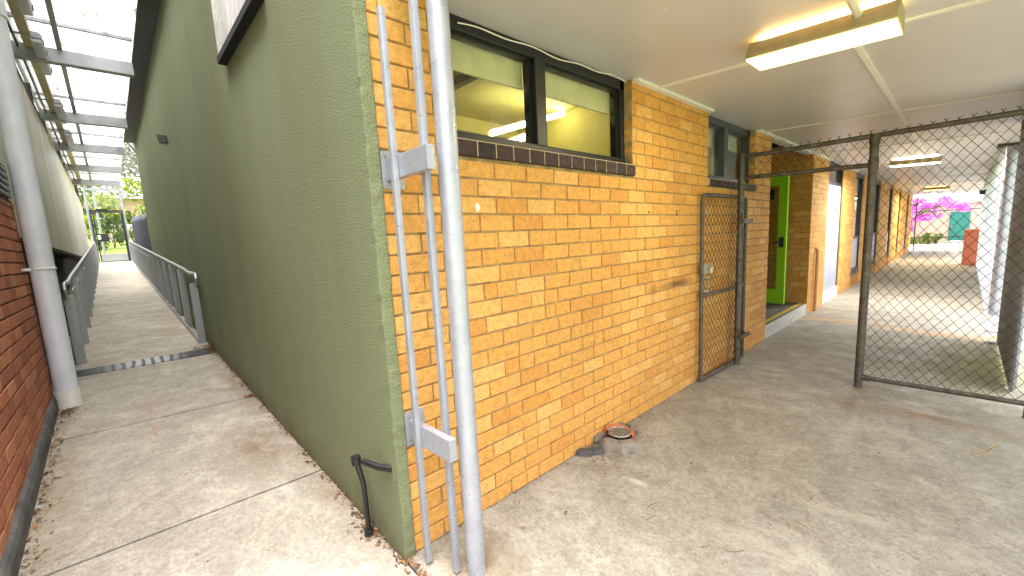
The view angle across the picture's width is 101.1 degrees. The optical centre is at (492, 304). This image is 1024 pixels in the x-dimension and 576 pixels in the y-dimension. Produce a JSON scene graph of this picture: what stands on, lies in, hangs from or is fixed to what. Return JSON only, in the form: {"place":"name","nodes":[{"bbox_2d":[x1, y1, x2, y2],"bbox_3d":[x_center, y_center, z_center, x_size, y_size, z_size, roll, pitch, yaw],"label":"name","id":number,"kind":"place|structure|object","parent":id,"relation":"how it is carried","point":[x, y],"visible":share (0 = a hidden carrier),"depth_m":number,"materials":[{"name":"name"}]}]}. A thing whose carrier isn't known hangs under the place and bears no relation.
{"place":"outdoors","nodes":[
{"label":"outdoors","id":0,"kind":"place"},
{"bbox_2d":[44,307,70,388],"bbox_3d":[-7.342,0.454,7.158,3.196,2.284,31.300,-11,11,-41],"label":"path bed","id":1,"kind":"object","parent":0,"point":[44,347],"depth_m":6.03,"materials":[{"name":"grey concrete"}]},
{"bbox_2d":[69,261,211,370],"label":"ramp","id":2,"kind":"structure","parent":1,"relation":"on","point":[132,312],"depth_m":6.77,"materials":[{"name":"concrete"}]},
{"bbox_2d":[61,241,99,364],"bbox_3d":[-10.990,-1.005,11.541,0.089,2.238,19.337,-11,11,-41],"label":"handrail","id":3,"kind":"object","parent":2,"relation":"on","point":[78,297],"visible":0.94,"depth_m":5.65,"materials":[{"name":"metal"}]},
{"bbox_2d":[77,159,130,256],"bbox_3d":[-17.313,-3.989,18.884,1.270,4.777,0.100,-11,11,-41],"label":"entry frame","id":4,"kind":"object","parent":2,"relation":"on","point":[84,189],"visible":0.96,"depth_m":18.64,"materials":[{"name":"metal"}]},
{"bbox_2d":[89,209,130,261],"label":"end gate","id":5,"kind":"structure","parent":4,"relation":"attached to","point":[104,238],"depth_m":18.95,"materials":[{"name":"grey metal"}]},
{"bbox_2d":[128,240,205,343],"bbox_3d":[-10.147,-1.168,12.323,0.087,2.235,19.287,-11,11,-41],"label":"handrail","id":6,"kind":"object","parent":2,"relation":"on","point":[153,270],"visible":0.93,"depth_m":7.32,"materials":[{"name":"metal"}]},
{"bbox_2d":[76,348,213,376],"bbox_3d":[-3.998,0.685,4.869,1.270,0.070,0.278,-11,11,-41],"label":"metal strip","id":7,"kind":"object","parent":1,"relation":"on","point":[132,364],"visible":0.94,"depth_m":4.83,"materials":[{"name":"grey metal"}]},
{"bbox_2d":[28,0,141,196],"label":"sky","id":8,"kind":"structure","parent":0,"point":[90,44],"materials":[{"name":"white"}]},
{"bbox_2d":[89,234,132,262],"bbox_3d":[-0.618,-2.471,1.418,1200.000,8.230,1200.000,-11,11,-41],"label":"ground","id":9,"kind":"structure","parent":0,"point":[110,250],"depth_m":24.89,"materials":[{"name":"green plant"}]},
{"bbox_2d":[0,0,88,575],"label":"red brick building","id":10,"kind":"structure","parent":9,"relation":"on","point":[29,410],"depth_m":3.06,"materials":[{"name":"brick"}]},
{"bbox_2d":[4,0,47,133],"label":"clerestory window","id":11,"kind":"structure","parent":10,"relation":"in","point":[21,69],"depth_m":6.29,"materials":[{"name":"white glass"}]},
{"bbox_2d":[0,0,82,409],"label":"fat downpipe","id":12,"kind":"object","parent":10,"relation":"attached to","point":[17,145],"visible":0.9,"depth_m":3.45,"materials":[{"name":"white plastic"}]},
{"bbox_2d":[47,108,68,176],"bbox_3d":[-10.336,-3.755,10.010,0.062,0.910,3.360,-11,11,-41],"label":"clerestory window","id":13,"kind":"structure","parent":10,"relation":"in","point":[62,159],"depth_m":10.03,"materials":[{"name":"white glass"}]},
{"bbox_2d":[6,0,136,187],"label":"canopy","id":14,"kind":"object","parent":10,"relation":"attached to","point":[58,55],"visible":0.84,"depth_m":6.06,"materials":[{"name":"white"}]},
{"bbox_2d":[16,0,33,16],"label":"batten light","id":15,"kind":"object","parent":14,"relation":"attached to","point":[26,7],"visible":1,"depth_m":4.03,"materials":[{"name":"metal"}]},
{"bbox_2d":[9,30,52,75],"bbox_3d":[-5.478,-2.973,4.976,0.316,0.127,1.120,-11,11,-41],"label":"batten light","id":16,"kind":"object","parent":14,"relation":"attached to","point":[38,44],"visible":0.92,"depth_m":4.79,"materials":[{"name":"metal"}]},
{"bbox_2d":[7,21,74,179],"bbox_3d":[-8.209,-3.289,7.855,0.024,0.045,14.800,-11,11,-41],"label":"conduit run","id":17,"kind":"object","parent":14,"relation":"attached to","point":[17,44],"visible":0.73,"depth_m":5.96,"materials":[{"name":"grey metal"}]},
{"bbox_2d":[33,97,66,123],"bbox_3d":[-7.172,-3.144,6.846,0.316,0.127,1.120,-11,11,-41],"label":"batten light","id":18,"kind":"object","parent":14,"relation":"attached to","point":[59,109],"visible":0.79,"depth_m":6.61,"materials":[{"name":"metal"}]},
{"bbox_2d":[47,128,74,146],"bbox_3d":[-8.479,-3.276,8.288,0.316,0.127,1.120,-11,11,-41],"label":"batten light","id":19,"kind":"object","parent":14,"relation":"attached to","point":[69,137],"visible":0.98,"depth_m":8.15,"materials":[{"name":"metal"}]},
{"bbox_2d":[72,171,80,201],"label":"clerestory window","id":20,"kind":"structure","parent":10,"relation":"in","point":[75,186],"depth_m":15.16,"materials":[{"name":"grey glass"}]},
{"bbox_2d":[77,175,99,214],"bbox_3d":[-31.263,-7.404,28.168,7.769,7.038,5.504,-11,11,-41],"label":"street tree","id":21,"kind":"object","parent":9,"relation":"on","point":[81,195],"visible":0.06,"depth_m":30.10,"materials":[{"name":"green plant"}]},
{"bbox_2d":[83,214,104,245],"bbox_3d":[-22.501,-3.892,22.949,2.092,2.187,1.673,-1,9,17],"label":"shrub","id":22,"kind":"object","parent":9,"relation":"on","point":[87,222],"visible":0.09,"depth_m":23.15,"materials":[{"name":"green plant"}]},
{"bbox_2d":[84,143,105,253],"bbox_3d":[-20.830,-5.331,22.066,0.124,6.000,0.130,-11,11,-41],"label":"street pole","id":23,"kind":"object","parent":9,"relation":"on","point":[98,218],"visible":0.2,"depth_m":22.15,"materials":[{"name":"metal"}]},
{"bbox_2d":[49,83,142,215],"bbox_3d":[-33.959,-11.832,36.943,9.896,11.500,9.356,-11,11,-41],"label":"street tree","id":24,"kind":"object","parent":9,"relation":"on","point":[92,141],"visible":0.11,"depth_m":36.05,"materials":[{"name":"green plant"}]},
{"bbox_2d":[85,209,135,249],"bbox_3d":[-23.059,-4.538,25.591,2.626,2.589,3.078,-11,11,-41],"label":"shrub","id":25,"kind":"object","parent":9,"relation":"on","point":[104,221],"visible":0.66,"depth_m":25.38,"materials":[{"name":"green plant"}]},
{"bbox_2d":[87,229,133,242],"bbox_3d":[-26.486,-4.843,30.018,6.000,1.000,0.070,-11,11,-41],"label":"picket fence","id":26,"kind":"object","parent":9,"relation":"on","point":[111,236],"visible":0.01,"depth_m":29.65,"materials":[{"name":"white wood"}]},
{"bbox_2d":[85,126,139,199],"bbox_3d":[-27.352,-11.327,35.844,10.488,11.322,7.819,-11,11,-41],"label":"street tree","id":27,"kind":"object","parent":9,"relation":"on","point":[132,161],"visible":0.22,"depth_m":33.10,"materials":[{"name":"green plant"}]},
{"bbox_2d":[80,196,144,223],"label":"house","id":28,"kind":"structure","parent":9,"relation":"on","point":[129,204],"depth_m":43.18,"materials":[{"name":"brick"}]},
{"bbox_2d":[82,207,104,217],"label":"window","id":29,"kind":"structure","parent":28,"relation":"in","point":[85,212],"depth_m":41.32,"materials":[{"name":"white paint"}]},
{"bbox_2d":[84,174,145,216],"bbox_3d":[-20.494,-5.773,26.213,4.578,4.614,6.645,-2,8,6],"label":"street tree","id":30,"kind":"object","parent":9,"relation":"on","point":[102,196],"visible":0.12,"depth_m":24.34,"materials":[{"name":"green plant"}]},
{"bbox_2d":[112,213,134,242],"bbox_3d":[-24.421,-5.053,28.657,2.950,2.027,2.144,-26,24,-70],"label":"shrub","id":31,"kind":"object","parent":9,"relation":"on","point":[129,232],"visible":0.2,"depth_m":27.93,"materials":[{"name":"green plant"}]},
{"bbox_2d":[131,213,152,254],"bbox_3d":[-12.467,-2.124,15.100,0.110,2.793,11.940,-11,11,-41],"label":"paling fence","id":32,"kind":"object","parent":9,"relation":"on","point":[141,234],"visible":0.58,"depth_m":14.57,"materials":[{"name":"metal"}]},
{"bbox_2d":[912,234,933,243],"bbox_3d":[24.462,-3.699,24.194,1.314,0.689,1.336,-6,9,-21],"label":"shrub","id":33,"kind":"object","parent":9,"relation":"on","point":[919,240],"visible":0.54,"depth_m":23.89,"materials":[{"name":"green plant"}]},
{"bbox_2d":[922,232,943,243],"bbox_3d":[24.573,-3.661,23.619,0.690,0.764,0.981,-22,20,-66],"label":"shrub","id":34,"kind":"object","parent":9,"relation":"on","point":[931,239],"visible":0.67,"depth_m":23.45,"materials":[{"name":"green plant"}]},
{"bbox_2d":[910,201,999,243],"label":"garden wall","id":35,"kind":"structure","parent":9,"relation":"on","point":[936,224],"depth_m":24.40,"materials":[{"name":"white paint"}]},
{"bbox_2d":[946,211,970,241],"bbox_3d":[26.468,-4.404,23.905,0.130,1.720,0.920,-11,11,-41],"label":"teal door","id":36,"kind":"structure","parent":35,"relation":"attached to","point":[956,216],"depth_m":23.91,"materials":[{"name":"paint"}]},
{"bbox_2d":[948,211,970,240],"bbox_3d":[26.477,-4.445,23.909,0.060,1.640,0.780,-11,11,-41],"label":"door leaf","id":37,"kind":"structure","parent":36,"relation":"in","point":[957,227],"depth_m":23.90,"materials":[{"name":"teal paint"}]},
{"bbox_2d":[912,184,1001,204],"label":"pale building","id":38,"kind":"structure","parent":9,"relation":"on","point":[964,198],"depth_m":23.94,"materials":[{"name":"white paint"}]},
{"bbox_2d":[18,353,416,575],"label":"path","id":39,"kind":"structure","parent":0,"point":[160,517],"depth_m":2.45,"materials":[{"name":"concrete"}]},
{"bbox_2d":[147,401,158,436],"bbox_3d":[-2.787,0.927,3.443,0.037,0.068,0.860,-11,11,-41],"label":"paint mark","id":40,"kind":"object","parent":39,"relation":"on","point":[154,428],"visible":1,"depth_m":3.28,"materials":[{"name":"pink paint"}]},
{"bbox_2d":[21,360,373,562],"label":"twig litter","id":41,"kind":"object","parent":39,"relation":"on","point":[69,474],"visible":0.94,"depth_m":2.61,"materials":[{"name":"brown plant"}]},
{"bbox_2d":[19,344,431,575],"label":"leaf litter","id":42,"kind":"object","parent":39,"relation":"on","point":[416,565],"visible":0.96,"depth_m":2.41,"materials":[{"name":"brown plant"}]},
{"bbox_2d":[407,250,1023,575],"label":"pavement","id":43,"kind":"structure","parent":0,"point":[718,494],"depth_m":2.51,"materials":[{"name":"concrete"}]},
{"bbox_2d":[119,0,912,562],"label":"school building","id":44,"kind":"structure","parent":43,"relation":"on","point":[255,132],"depth_m":2.69,"materials":[{"name":"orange brick"}]},
{"bbox_2d":[211,0,263,65],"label":"wall window","id":45,"kind":"structure","parent":44,"relation":"in","point":[232,19],"depth_m":2.74,"materials":[{"name":"white paint"}]},
{"bbox_2d":[350,454,391,537],"bbox_3d":[-0.568,0.952,2.022,0.293,0.447,0.061,3,10,37],"label":"black pipe","id":46,"kind":"object","parent":44,"relation":"attached to","point":[357,461],"visible":0.97,"depth_m":2.05,"materials":[{"name":"black plastic"}]},
{"bbox_2d":[376,0,485,575],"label":"downpipe guard","id":47,"kind":"object","parent":44,"relation":"attached to","point":[397,168],"visible":1,"depth_m":1.67,"materials":[{"name":"silver metal"}]},
{"bbox_2d":[489,111,564,135],"bbox_3d":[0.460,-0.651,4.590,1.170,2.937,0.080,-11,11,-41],"label":"room light","id":48,"kind":"object","parent":44,"relation":"hanging from","point":[504,129],"visible":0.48,"depth_m":4.24,"materials":[{"name":"beige plastic"}]},
{"bbox_2d":[449,13,635,175],"bbox_3d":[0.353,-1.150,2.515,1.603,0.673,0.185,-11,11,-41],"label":"window","id":49,"kind":"structure","parent":44,"relation":"in","point":[478,53],"depth_m":2.41,"materials":[{"name":"black paint"}]},
{"bbox_2d":[457,22,645,82],"bbox_3d":[0.453,-1.460,2.478,1.583,0.045,0.111,-11,11,-41],"label":"cable","id":50,"kind":"object","parent":44,"relation":"attached to","point":[537,49],"visible":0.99,"depth_m":2.34,"materials":[{"name":"white plastic"}]},
{"bbox_2d":[707,115,756,190],"bbox_3d":[2.386,-1.516,4.386,1.316,0.715,0.278,-11,11,-41],"label":"window","id":51,"kind":"structure","parent":44,"relation":"in","point":[719,141],"depth_m":4.31,"materials":[{"name":"grey glass"}]},
{"bbox_2d":[448,0,1023,194],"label":"ceiling","id":52,"kind":"structure","parent":44,"relation":"attached to","point":[937,61],"depth_m":2.80,"materials":[{"name":"white paint"}]},
{"bbox_2d":[745,0,905,70],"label":"ceiling light","id":53,"kind":"object","parent":52,"relation":"attached to","point":[857,24],"visible":1,"depth_m":2.10,"materials":[{"name":"beige plastic"}]},
{"bbox_2d":[889,155,941,166],"bbox_3d":[7.148,-2.416,7.130,0.258,0.118,0.620,-11,14,-41],"label":"ceiling light","id":54,"kind":"object","parent":52,"relation":"attached to","point":[912,161],"visible":0.94,"depth_m":7.07,"materials":[{"name":"beige plastic"}]},
{"bbox_2d":[923,186,949,190],"bbox_3d":[14.789,-3.856,14.037,0.258,0.118,0.620,-11,14,-41],"label":"ceiling light","id":55,"kind":"object","parent":52,"relation":"attached to","point":[936,188],"visible":0.77,"depth_m":13.96,"materials":[{"name":"beige plastic"}]},
{"bbox_2d":[766,175,789,303],"bbox_3d":[4.393,-1.032,7.005,0.088,2.025,0.870,-8,9,-30],"label":"green door","id":56,"kind":"structure","parent":44,"relation":"in","point":[776,295],"depth_m":6.69,"materials":[{"name":"paint"}]},
{"bbox_2d":[766,175,789,303],"bbox_3d":[4.414,-1.040,7.017,0.040,2.015,0.870,-8,9,-30],"label":"door leaf","id":57,"kind":"structure","parent":56,"relation":"in","point":[777,295],"depth_m":6.69,"materials":[{"name":"green paint"}]},
{"bbox_2d":[813,247,819,310],"bbox_3d":[5.351,-0.403,6.989,0.047,1.077,0.078,-11,11,-41],"label":"pipe stub","id":58,"kind":"object","parent":44,"relation":"attached to","point":[816,280],"visible":0.87,"depth_m":6.96,"materials":[{"name":"beige paint"}]},
{"bbox_2d":[822,161,842,303],"bbox_3d":[6.269,-1.288,7.905,1.312,2.620,0.196,-11,11,-41],"label":"double door","id":59,"kind":"structure","parent":44,"relation":"in","point":[835,188],"depth_m":7.90,"materials":[{"name":"white paint"}]},
{"bbox_2d":[850,173,863,285],"bbox_3d":[8.189,-1.625,9.619,1.100,2.580,0.188,-11,11,-41],"label":"tall window","id":60,"kind":"structure","parent":44,"relation":"in","point":[860,178],"depth_m":9.79,"materials":[{"name":"grey glass"}]},
{"bbox_2d":[870,181,880,273],"bbox_3d":[10.299,-2.017,11.495,1.100,2.580,0.188,-11,11,-41],"label":"tall window","id":61,"kind":"structure","parent":44,"relation":"in","point":[877,187],"depth_m":11.67,"materials":[{"name":"grey glass"}]},
{"bbox_2d":[884,187,892,264],"bbox_3d":[12.593,-2.444,13.535,0.900,2.580,0.188,-11,11,-41],"label":"tall window","id":62,"kind":"structure","parent":44,"relation":"in","point":[891,188],"depth_m":13.65,"materials":[{"name":"glass"}]},
{"bbox_2d":[894,190,900,259],"bbox_3d":[14.610,-2.818,15.329,0.750,2.580,0.188,-11,11,-41],"label":"tall window","id":63,"kind":"structure","parent":44,"relation":"in","point":[900,190],"depth_m":15.43,"materials":[{"name":"glass"}]},
{"bbox_2d":[903,193,908,253],"bbox_3d":[16.924,-3.248,17.385,0.800,2.580,0.188,-11,11,-41],"label":"tall window","id":64,"kind":"structure","parent":44,"relation":"in","point":[908,193],"depth_m":17.49,"materials":[{"name":"glass"}]},
{"bbox_2d":[58,396,991,567],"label":"seed litter","id":65,"kind":"object","parent":43,"relation":"on","point":[551,504],"visible":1,"depth_m":2.22,"materials":[{"name":"brown plant"}]},
{"bbox_2d":[576,448,592,456],"bbox_3d":[0.607,0.987,2.799,0.114,0.045,0.063,-2,8,8],"label":"concrete chunk","id":66,"kind":"object","parent":43,"relation":"on","point":[582,452],"visible":0.98,"depth_m":2.77,"materials":[{"name":"grey concrete"}]},
{"bbox_2d":[590,446,603,455],"bbox_3d":[0.698,0.981,2.812,0.089,0.044,0.064,-4,8,-7],"label":"concrete chunk","id":67,"kind":"object","parent":43,"relation":"on","point":[598,450],"visible":0.87,"depth_m":2.79,"materials":[{"name":"grey concrete"}]},
{"bbox_2d":[593,429,610,445],"bbox_3d":[0.798,0.927,3.002,0.269,0.071,0.035,-11,11,-43],"label":"concrete chunk","id":68,"kind":"object","parent":43,"relation":"on","point":[599,436],"visible":0.49,"depth_m":2.93,"materials":[{"name":"grey concrete"}]},
{"bbox_2d":[604,423,634,439],"bbox_3d":[0.897,0.914,2.973,0.196,0.098,0.202,-11,11,-41],"label":"drain collar","id":69,"kind":"object","parent":43,"relation":"on","point":[619,432],"visible":0.98,"depth_m":2.97,"materials":[{"name":"orange plastic"}]},
{"bbox_2d":[598,437,643,455],"bbox_3d":[0.869,0.959,2.848,0.303,0.080,0.184,-2,8,12],"label":"concrete chunk","id":70,"kind":"object","parent":43,"relation":"on","point":[622,447],"visible":0.96,"depth_m":2.81,"materials":[{"name":"beige concrete"}]},
{"bbox_2d":[631,425,642,435],"bbox_3d":[1.047,0.921,3.081,0.078,0.040,0.100,3,10,38],"label":"concrete chunk","id":71,"kind":"object","parent":43,"relation":"on","point":[637,429],"visible":0.76,"depth_m":3.06,"materials":[{"name":"beige concrete"}]},
{"bbox_2d":[459,361,1021,575],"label":"leaf litter","id":72,"kind":"object","parent":43,"relation":"on","point":[670,461],"visible":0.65,"depth_m":2.72,"materials":[{"name":"brown plant"}]},
{"bbox_2d":[617,404,1022,560],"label":"twig litter","id":73,"kind":"object","parent":43,"relation":"on","point":[807,500],"visible":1,"depth_m":2.26,"materials":[{"name":"brown plant"}]},
{"bbox_2d":[733,105,1023,417],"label":"chain link fence","id":74,"kind":"object","parent":43,"relation":"on","point":[872,164],"visible":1,"depth_m":3.47,"materials":[{"name":"metal"}]},
{"bbox_2d":[698,193,752,381],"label":"chain link gate","id":75,"kind":"structure","parent":74,"relation":"attached to","point":[704,268],"depth_m":4.11,"materials":[{"name":"metal"}]},
{"bbox_2d":[709,263,712,272],"bbox_3d":[2.042,-0.340,3.939,0.050,0.098,0.018,-11,11,-41],"label":"padlock","id":76,"kind":"object","parent":75,"relation":"hanging from","point":[710,269],"visible":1,"depth_m":3.93,"materials":[{"name":"gold metal"}]},
{"bbox_2d":[909,195,981,249],"bbox_3d":[19.952,-3.582,18.772,0.044,2.400,2.494,-11,11,-41],"label":"end fence","id":77,"kind":"object","parent":43,"relation":"on","point":[916,212],"visible":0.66,"depth_m":18.85,"materials":[{"name":"metal"}]},
{"bbox_2d":[961,229,979,264],"bbox_3d":[14.590,-1.750,12.870,0.489,1.070,0.300,-11,11,-41],"label":"orange board","id":78,"kind":"object","parent":43,"relation":"on","point":[968,251],"visible":0.84,"depth_m":12.72,"materials":[{"name":"paint"}]},
{"bbox_2d":[970,444,995,455],"bbox_3d":[3.127,0.924,2.661,0.281,0.011,0.045,-6,9,-20],"label":"dry stalk","id":79,"kind":"object","parent":43,"relation":"on","point":[993,446],"visible":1,"depth_m":2.66,"materials":[{"name":"beige plant"}]},
{"bbox_2d":[976,148,1004,310],"bbox_3d":[11.130,-1.774,9.510,9.550,2.470,0.028,-11,11,-41],"label":"corrugated screen","id":80,"kind":"object","parent":43,"relation":"on","point":[992,208],"visible":0.8,"depth_m":7.53,"materials":[{"name":"white metal"}]},
{"bbox_2d":[986,328,997,332],"bbox_3d":[6.401,0.338,5.385,0.140,0.020,0.120,-11,11,-41],"label":"concrete pad","id":81,"kind":"object","parent":43,"relation":"on","point":[992,330],"visible":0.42,"depth_m":5.36,"materials":[{"name":"white paint"}]},
{"bbox_2d":[988,340,997,343],"bbox_3d":[5.846,0.441,4.891,0.140,0.020,0.120,-11,11,-41],"label":"concrete pad","id":82,"kind":"object","parent":43,"relation":"on","point":[992,341],"visible":0.51,"depth_m":4.88,"materials":[{"name":"white paint"}]},
{"bbox_2d":[983,142,1018,316],"bbox_3d":[7.421,-1.052,6.121,0.300,2.470,0.290,-11,11,-41],"label":"walkway post","id":83,"kind":"object","parent":43,"relation":"on","point":[993,309],"visible":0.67,"depth_m":6.05,"materials":[{"name":"silver metal"}]},
{"bbox_2d":[997,119,1023,390],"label":"corrugated screen","id":84,"kind":"object","parent":43,"relation":"on","point":[1018,302],"visible":0.87,"depth_m":3.95,"materials":[{"name":"metal"}]},
{"bbox_2d":[908,243,994,249],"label":"courtyard","id":85,"kind":"structure","parent":0,"point":[947,246],"depth_m":21.31,"materials":[{"name":"grey concrete"}]},
{"bbox_2d":[910,196,972,230],"bbox_3d":[24.726,-4.740,23.915,1.800,2.705,3.451,-6,9,-17],"label":"bougainvillea","id":86,"kind":"object","parent":85,"relation":"on","point":[934,205],"visible":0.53,"depth_m":23.63,"materials":[{"name":"pink plant"}]},
{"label":"road","id":87,"kind":"structure","parent":0,"visible":0},
{"bbox_2d":[85,218,131,237],"bbox_3d":[-30.186,-5.964,33.143,4.145,1.479,1.780,-11,11,-41],"label":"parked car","id":88,"kind":"object","parent":87,"relation":"on","point":[114,225],"visible":0.02,"depth_m":32.77,"materials":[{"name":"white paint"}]}
]}

